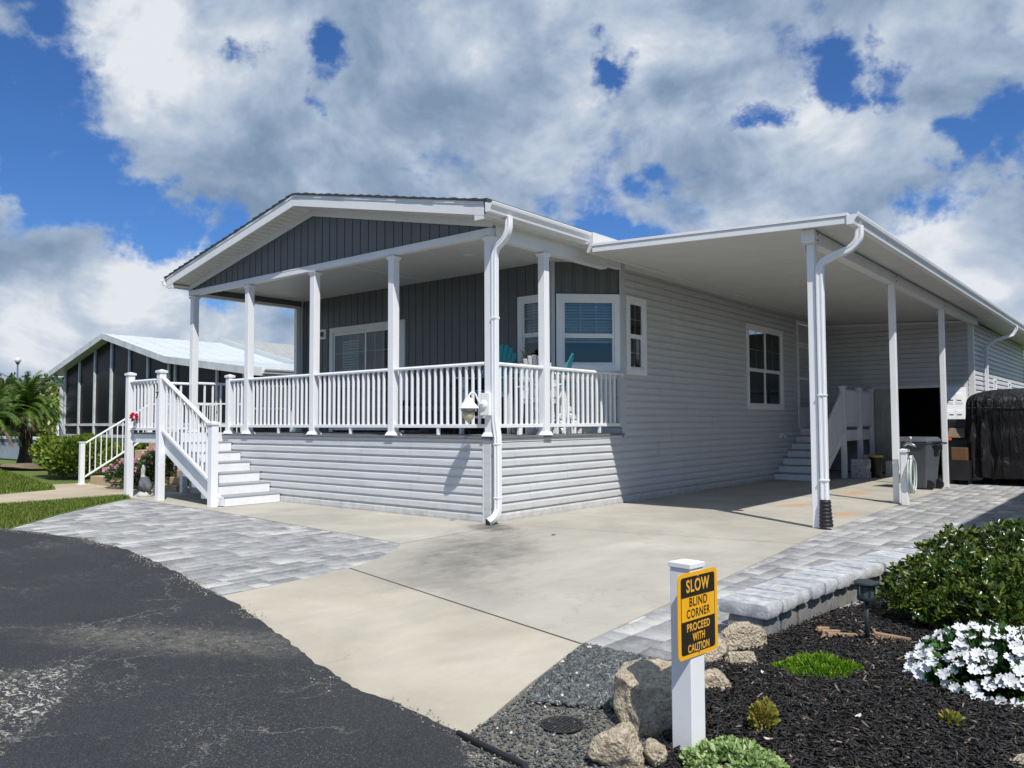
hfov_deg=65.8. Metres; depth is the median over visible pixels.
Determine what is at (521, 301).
window
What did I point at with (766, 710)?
shrub
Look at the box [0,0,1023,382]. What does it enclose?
sky
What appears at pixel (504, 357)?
adirondack chair
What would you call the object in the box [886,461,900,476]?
paver stack
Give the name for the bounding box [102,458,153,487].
flowering shrub
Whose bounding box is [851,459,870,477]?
paver stack
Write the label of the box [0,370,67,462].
palm tree
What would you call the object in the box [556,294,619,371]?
window
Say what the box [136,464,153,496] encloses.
pelican statue
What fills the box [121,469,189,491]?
bed wall
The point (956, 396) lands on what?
door leaf
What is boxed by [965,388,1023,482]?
covered vehicle
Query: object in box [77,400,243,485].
entry steps
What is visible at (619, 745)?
garden rock
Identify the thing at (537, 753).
loose grit
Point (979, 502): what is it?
paver walkway
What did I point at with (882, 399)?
door leaf
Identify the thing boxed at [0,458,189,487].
ground
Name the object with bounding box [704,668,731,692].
garden rock
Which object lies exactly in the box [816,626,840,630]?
timber offcut
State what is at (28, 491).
lawn
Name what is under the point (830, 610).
joint sand
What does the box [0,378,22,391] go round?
tree
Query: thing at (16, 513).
grass
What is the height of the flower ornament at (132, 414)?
0.594 m
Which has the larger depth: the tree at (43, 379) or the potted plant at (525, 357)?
the tree at (43, 379)
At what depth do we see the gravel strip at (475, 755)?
3.51 m
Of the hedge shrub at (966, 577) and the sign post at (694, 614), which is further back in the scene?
the hedge shrub at (966, 577)
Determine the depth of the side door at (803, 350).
20.64 m
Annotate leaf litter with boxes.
[815,625,899,645]
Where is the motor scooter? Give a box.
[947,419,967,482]
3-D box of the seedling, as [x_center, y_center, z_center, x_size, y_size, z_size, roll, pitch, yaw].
[1.988,1.523,3.588,0.106,0.101,0.131,1,-3,-22]
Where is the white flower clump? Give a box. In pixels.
[901,618,1023,711]
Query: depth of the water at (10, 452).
32.03 m
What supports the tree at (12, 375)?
on the ground at (44, 476)
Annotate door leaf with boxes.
[874,389,891,471]
[940,387,966,474]
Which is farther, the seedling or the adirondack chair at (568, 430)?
the adirondack chair at (568, 430)
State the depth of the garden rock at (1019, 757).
3.16 m
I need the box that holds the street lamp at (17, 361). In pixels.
[14,358,20,381]
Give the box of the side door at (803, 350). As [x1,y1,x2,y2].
[799,345,809,426]
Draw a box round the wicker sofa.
[399,386,482,430]
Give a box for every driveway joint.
[350,568,580,643]
[494,523,796,543]
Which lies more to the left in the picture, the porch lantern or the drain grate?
the porch lantern
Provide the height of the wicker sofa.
0.810 m
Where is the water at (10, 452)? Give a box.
[0,436,62,458]
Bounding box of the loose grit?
[446,691,649,767]
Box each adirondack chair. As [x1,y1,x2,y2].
[456,344,516,433]
[518,355,560,434]
[531,353,573,433]
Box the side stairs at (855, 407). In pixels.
[774,385,874,480]
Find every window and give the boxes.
[517,293,549,371]
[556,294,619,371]
[625,295,646,375]
[745,323,783,409]
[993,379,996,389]
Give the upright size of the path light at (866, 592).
0.402 m
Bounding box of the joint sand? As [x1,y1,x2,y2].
[776,470,939,636]
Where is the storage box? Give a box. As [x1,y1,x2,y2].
[949,447,971,484]
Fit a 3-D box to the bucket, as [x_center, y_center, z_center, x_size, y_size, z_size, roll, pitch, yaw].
[8.893,2.008,19.330,0.336,0.538,0.336,-3,-4,39]
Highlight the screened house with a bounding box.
[48,333,293,465]
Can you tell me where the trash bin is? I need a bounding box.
[900,436,946,489]
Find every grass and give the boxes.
[0,494,129,528]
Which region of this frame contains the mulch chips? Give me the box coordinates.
[655,591,1023,767]
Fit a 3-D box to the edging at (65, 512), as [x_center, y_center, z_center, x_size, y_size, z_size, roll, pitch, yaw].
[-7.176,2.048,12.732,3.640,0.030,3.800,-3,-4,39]
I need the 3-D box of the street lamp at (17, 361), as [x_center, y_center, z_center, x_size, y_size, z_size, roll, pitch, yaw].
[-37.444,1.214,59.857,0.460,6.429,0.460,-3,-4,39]
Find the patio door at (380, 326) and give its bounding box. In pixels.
[329,319,405,431]
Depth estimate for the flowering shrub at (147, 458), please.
16.62 m
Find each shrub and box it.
[28,432,116,477]
[93,441,148,470]
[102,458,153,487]
[134,446,178,484]
[747,696,780,735]
[876,517,1023,628]
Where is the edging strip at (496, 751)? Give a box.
[456,730,528,767]
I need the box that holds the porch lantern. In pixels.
[458,391,490,423]
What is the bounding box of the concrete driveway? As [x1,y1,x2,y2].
[108,467,975,738]
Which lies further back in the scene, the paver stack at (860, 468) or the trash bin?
the paver stack at (860, 468)
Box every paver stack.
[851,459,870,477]
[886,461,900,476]
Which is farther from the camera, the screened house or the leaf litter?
the screened house
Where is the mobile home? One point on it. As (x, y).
(391, 301)
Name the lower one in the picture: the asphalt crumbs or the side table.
the asphalt crumbs
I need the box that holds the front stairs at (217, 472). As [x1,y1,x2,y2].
[124,369,279,506]
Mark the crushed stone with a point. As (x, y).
(582, 675)
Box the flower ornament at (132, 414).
[129,412,137,443]
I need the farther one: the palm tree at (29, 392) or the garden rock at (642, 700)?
the palm tree at (29, 392)
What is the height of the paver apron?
0.032 m
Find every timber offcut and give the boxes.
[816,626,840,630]
[821,629,849,633]
[827,632,861,638]
[874,632,910,641]
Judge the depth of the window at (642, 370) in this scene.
14.09 m
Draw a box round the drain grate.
[540,716,583,733]
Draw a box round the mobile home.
[161,192,829,525]
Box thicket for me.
[0,386,63,436]
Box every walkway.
[0,482,153,503]
[587,477,1023,659]
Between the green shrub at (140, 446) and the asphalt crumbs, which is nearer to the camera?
the asphalt crumbs
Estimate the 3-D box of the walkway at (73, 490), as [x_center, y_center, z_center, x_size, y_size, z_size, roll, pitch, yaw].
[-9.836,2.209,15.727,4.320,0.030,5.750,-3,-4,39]
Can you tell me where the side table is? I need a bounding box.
[503,371,538,433]
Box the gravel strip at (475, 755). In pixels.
[461,645,661,767]
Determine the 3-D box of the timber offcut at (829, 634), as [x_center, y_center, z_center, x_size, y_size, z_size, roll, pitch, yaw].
[2.104,1.592,5.014,0.227,0.044,0.032,0,-3,-5]
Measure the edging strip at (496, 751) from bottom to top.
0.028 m
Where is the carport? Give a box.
[587,211,1023,527]
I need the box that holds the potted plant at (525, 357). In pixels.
[512,348,531,370]
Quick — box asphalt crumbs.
[0,528,480,739]
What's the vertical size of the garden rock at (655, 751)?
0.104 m
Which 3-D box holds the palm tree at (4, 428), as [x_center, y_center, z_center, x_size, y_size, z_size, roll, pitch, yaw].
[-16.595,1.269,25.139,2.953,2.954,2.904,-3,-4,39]
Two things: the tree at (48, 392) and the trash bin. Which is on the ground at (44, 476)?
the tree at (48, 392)
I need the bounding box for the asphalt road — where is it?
[0,529,470,767]
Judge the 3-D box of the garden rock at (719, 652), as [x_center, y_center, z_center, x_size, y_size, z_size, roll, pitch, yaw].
[1.131,1.545,4.568,0.296,0.151,0.154,1,-3,-20]
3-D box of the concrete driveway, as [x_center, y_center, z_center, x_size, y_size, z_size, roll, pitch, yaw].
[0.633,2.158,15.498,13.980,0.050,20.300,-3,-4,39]
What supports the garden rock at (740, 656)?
on the mulch chips
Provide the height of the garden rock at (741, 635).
0.194 m
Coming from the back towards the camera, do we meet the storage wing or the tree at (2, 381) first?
the tree at (2, 381)
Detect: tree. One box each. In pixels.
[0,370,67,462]
[0,372,44,382]
[0,377,39,455]
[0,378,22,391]
[7,379,63,402]
[39,372,63,381]
[41,377,63,383]
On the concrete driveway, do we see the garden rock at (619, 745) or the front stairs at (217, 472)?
the front stairs at (217, 472)
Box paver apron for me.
[10,499,400,595]
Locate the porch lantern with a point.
(468, 407)
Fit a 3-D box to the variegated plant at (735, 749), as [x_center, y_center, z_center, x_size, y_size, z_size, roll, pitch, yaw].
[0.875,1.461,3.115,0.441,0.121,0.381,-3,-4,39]
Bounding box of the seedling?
[936,708,966,726]
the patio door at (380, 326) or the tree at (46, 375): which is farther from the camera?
the tree at (46, 375)
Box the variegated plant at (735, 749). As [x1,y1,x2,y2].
[679,734,789,767]
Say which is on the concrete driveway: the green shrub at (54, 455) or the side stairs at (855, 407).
the side stairs at (855, 407)
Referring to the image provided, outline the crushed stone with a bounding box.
[526,642,728,710]
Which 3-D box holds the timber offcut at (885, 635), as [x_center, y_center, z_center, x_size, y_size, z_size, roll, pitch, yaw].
[2.386,1.588,4.964,0.213,0.043,0.032,-2,-3,29]
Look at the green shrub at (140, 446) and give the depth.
19.93 m
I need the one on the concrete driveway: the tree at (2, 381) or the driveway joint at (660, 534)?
the driveway joint at (660, 534)
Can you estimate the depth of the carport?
12.97 m
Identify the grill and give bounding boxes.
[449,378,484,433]
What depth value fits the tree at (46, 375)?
65.15 m
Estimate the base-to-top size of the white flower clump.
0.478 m
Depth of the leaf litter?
4.98 m
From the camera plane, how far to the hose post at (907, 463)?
13.07 m
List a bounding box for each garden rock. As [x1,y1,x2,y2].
[587,721,644,767]
[613,659,671,737]
[644,738,667,767]
[704,638,727,662]
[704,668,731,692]
[720,621,766,651]
[724,651,757,666]
[1002,753,1023,767]
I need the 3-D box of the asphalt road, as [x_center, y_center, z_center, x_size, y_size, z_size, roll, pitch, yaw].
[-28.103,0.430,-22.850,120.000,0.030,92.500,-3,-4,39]
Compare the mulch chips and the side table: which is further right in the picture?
the mulch chips
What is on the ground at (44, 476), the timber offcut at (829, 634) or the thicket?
the thicket
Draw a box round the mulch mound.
[0,463,44,469]
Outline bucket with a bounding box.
[868,455,882,477]
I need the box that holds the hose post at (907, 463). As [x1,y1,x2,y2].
[899,437,916,504]
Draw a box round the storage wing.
[826,320,1023,474]
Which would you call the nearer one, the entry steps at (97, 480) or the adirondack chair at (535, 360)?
the adirondack chair at (535, 360)
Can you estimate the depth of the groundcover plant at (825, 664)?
4.32 m
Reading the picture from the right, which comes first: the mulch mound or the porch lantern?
the porch lantern
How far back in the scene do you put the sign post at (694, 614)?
3.30 m
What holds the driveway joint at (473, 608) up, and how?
on the concrete driveway
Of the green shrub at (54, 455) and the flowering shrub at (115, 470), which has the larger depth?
the green shrub at (54, 455)
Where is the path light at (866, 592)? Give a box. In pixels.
[853,578,878,643]
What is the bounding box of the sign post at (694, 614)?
[668,558,717,753]
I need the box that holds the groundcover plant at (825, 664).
[767,649,864,681]
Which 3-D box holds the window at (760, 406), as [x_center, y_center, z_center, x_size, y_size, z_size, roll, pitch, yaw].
[5.947,-0.366,18.602,0.075,1.940,2.170,-3,-4,39]
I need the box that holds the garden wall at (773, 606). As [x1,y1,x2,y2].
[719,538,994,638]
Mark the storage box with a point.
(960, 465)
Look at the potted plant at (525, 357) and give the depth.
12.89 m

